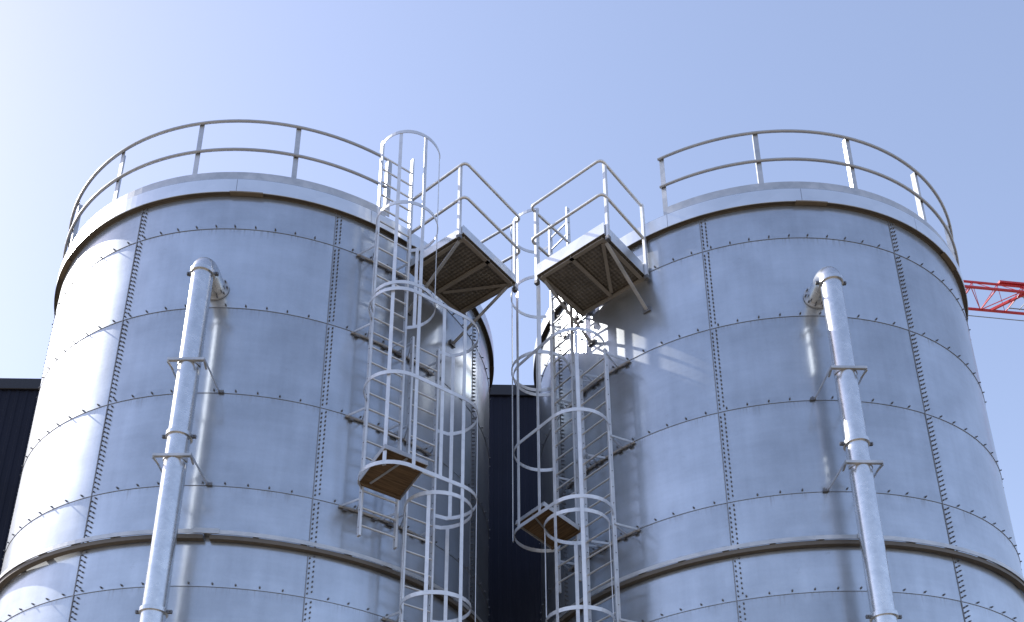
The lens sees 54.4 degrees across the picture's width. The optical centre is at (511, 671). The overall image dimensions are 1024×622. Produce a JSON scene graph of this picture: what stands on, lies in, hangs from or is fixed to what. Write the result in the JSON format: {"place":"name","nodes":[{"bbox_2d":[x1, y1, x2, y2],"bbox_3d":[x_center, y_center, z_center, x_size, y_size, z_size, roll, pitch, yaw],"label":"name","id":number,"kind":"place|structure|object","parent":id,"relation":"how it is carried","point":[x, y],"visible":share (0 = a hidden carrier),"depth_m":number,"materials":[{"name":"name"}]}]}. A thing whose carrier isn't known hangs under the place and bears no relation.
{"place":"outdoors","nodes":[
{"label":"outdoors","id":0,"kind":"place"},
{"bbox_2d":[0,378,541,621],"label":"factory building","id":1,"kind":"structure","parent":0,"point":[514,581],"depth_m":22.43,"materials":[{"name":"black"}]},
{"bbox_2d":[0,0,1023,577],"label":"sky","id":2,"kind":"structure","parent":0,"point":[529,94],"materials":[{"name":"blue"}]},
{"label":"ground","id":3,"kind":"structure","parent":0,"visible":0},
{"bbox_2d":[0,179,493,621],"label":"grain silo","id":4,"kind":"object","parent":3,"relation":"on","point":[267,530],"visible":0.91,"depth_m":13.15,"materials":[{"name":"grey metal"}]},
{"bbox_2d":[135,257,228,621],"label":"filling pipe","id":5,"kind":"object","parent":4,"relation":"attached to","point":[208,282],"visible":1,"depth_m":11.80,"materials":[{"name":"metal"}]},
{"bbox_2d":[62,119,391,261],"bbox_3d":[-4.401,-6.120,17.693,6.543,1.182,7.356,0,-22,0],"label":"guard railing","id":6,"kind":"object","parent":4,"relation":"on","point":[194,176],"visible":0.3,"depth_m":14.53,"materials":[{"name":"metal"}]},
{"bbox_2d":[339,130,439,549],"bbox_3d":[-1.548,-4.787,13.536,0.876,6.690,1.132,16,-27,-34],"label":"caged ladder","id":7,"kind":"object","parent":4,"relation":"attached to","point":[398,202],"visible":0.91,"depth_m":13.53,"materials":[{"name":"metal"}]},
{"bbox_2d":[358,286,478,621],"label":"caged ladder","id":8,"kind":"object","parent":4,"relation":"attached to","point":[430,538],"visible":0.95,"depth_m":12.93,"materials":[{"name":"metal"}]},
{"bbox_2d":[357,444,427,499],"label":"rest platform","id":9,"kind":"structure","parent":8,"relation":"attached to","point":[396,481],"depth_m":12.51,"materials":[{"name":"wood"},{"name":"galvanised steel"}]},
{"bbox_2d":[405,162,520,347],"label":"access platform","id":10,"kind":"structure","parent":4,"relation":"attached to","point":[472,271],"depth_m":14.59,"materials":[{"name":"metal"}]},
{"bbox_2d":[533,188,1023,621],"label":"grain silo","id":11,"kind":"object","parent":3,"relation":"on","point":[727,465],"visible":0.83,"depth_m":13.36,"materials":[{"name":"metal"}]},
{"bbox_2d":[510,207,601,592],"bbox_3d":[0.552,-4.290,14.785,1.163,6.690,0.918,16,-27,-34],"label":"caged ladder","id":12,"kind":"object","parent":11,"relation":"attached to","point":[571,363],"visible":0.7,"depth_m":14.66,"materials":[{"name":"metal"}]},
{"bbox_2d":[513,327,639,621],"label":"caged ladder","id":13,"kind":"object","parent":11,"relation":"attached to","point":[584,510],"visible":1,"depth_m":13.37,"materials":[{"name":"metal"}]},
{"bbox_2d":[515,501,580,549],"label":"rest platform","id":14,"kind":"structure","parent":13,"relation":"attached to","point":[567,528],"depth_m":13.71,"materials":[{"name":"wood"},{"name":"galvanised steel"}]},
{"bbox_2d":[531,159,650,346],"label":"access platform","id":15,"kind":"structure","parent":11,"relation":"attached to","point":[593,268],"depth_m":14.52,"materials":[{"name":"metal"}]},
{"bbox_2d":[657,129,959,267],"bbox_3d":[4.604,-6.030,18.006,6.218,1.182,7.355,5,-23,-13],"label":"guard railing","id":16,"kind":"object","parent":11,"relation":"on","point":[854,189],"visible":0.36,"depth_m":14.70,"materials":[{"name":"metal"}]},
{"bbox_2d":[803,266,901,621],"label":"filling pipe","id":17,"kind":"object","parent":11,"relation":"attached to","point":[824,290],"visible":1,"depth_m":12.02,"materials":[{"name":"metal"}]},
{"bbox_2d":[963,280,1023,320],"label":"tower crane","id":18,"kind":"object","parent":3,"relation":"on","point":[1008,284],"visible":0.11,"depth_m":57.91,"materials":[{"name":"red paint"}]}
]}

